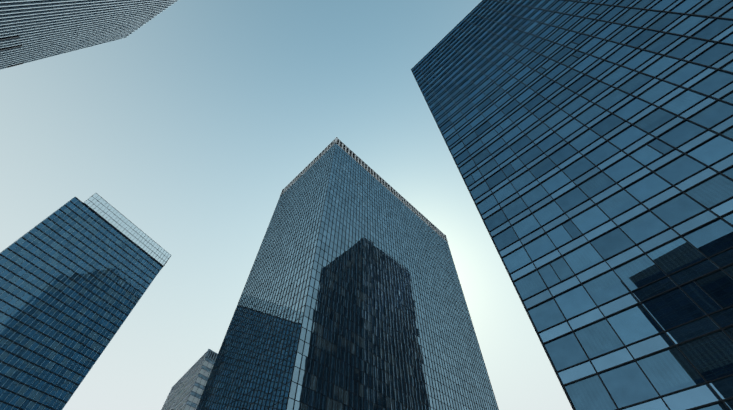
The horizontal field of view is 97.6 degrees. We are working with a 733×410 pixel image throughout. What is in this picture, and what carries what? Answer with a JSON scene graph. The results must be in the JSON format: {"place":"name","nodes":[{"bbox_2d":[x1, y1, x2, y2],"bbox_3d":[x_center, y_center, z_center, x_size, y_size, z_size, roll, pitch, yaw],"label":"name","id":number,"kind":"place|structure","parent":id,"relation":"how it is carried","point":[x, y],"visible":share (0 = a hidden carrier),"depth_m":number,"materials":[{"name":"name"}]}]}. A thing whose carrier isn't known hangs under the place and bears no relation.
{"place":"outdoors","nodes":[
{"label":"outdoors","id":0,"kind":"place"},
{"bbox_2d":[0,0,177,69],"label":"tower","id":1,"kind":"structure","parent":0,"point":[32,30],"depth_m":133.50,"materials":[{"name":"grey glass"}]},
{"bbox_2d":[161,349,217,409],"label":"tower","id":2,"kind":"structure","parent":0,"point":[186,390],"depth_m":187.96,"materials":[{"name":"grey glass"}]},
{"bbox_2d":[0,0,572,409],"label":"sky","id":3,"kind":"structure","parent":0,"point":[194,124],"materials":[{"name":"blue"}]},
{"bbox_2d":[411,0,732,409],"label":"tower","id":4,"kind":"structure","parent":0,"point":[589,143],"depth_m":41.42,"materials":[{"name":"blue glass"}]},
{"bbox_3d":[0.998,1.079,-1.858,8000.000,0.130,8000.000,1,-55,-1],"label":"ground","id":5,"kind":"structure","parent":0,"visible":0},
{"bbox_2d":[0,193,170,409],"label":"tower","id":6,"kind":"structure","parent":5,"relation":"on","point":[77,276],"depth_m":165.90,"materials":[{"name":"blue glass"}]},
{"bbox_2d":[196,137,498,409],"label":"tower","id":7,"kind":"structure","parent":5,"relation":"on","point":[352,297],"depth_m":134.44,"materials":[{"name":"blue glass"}]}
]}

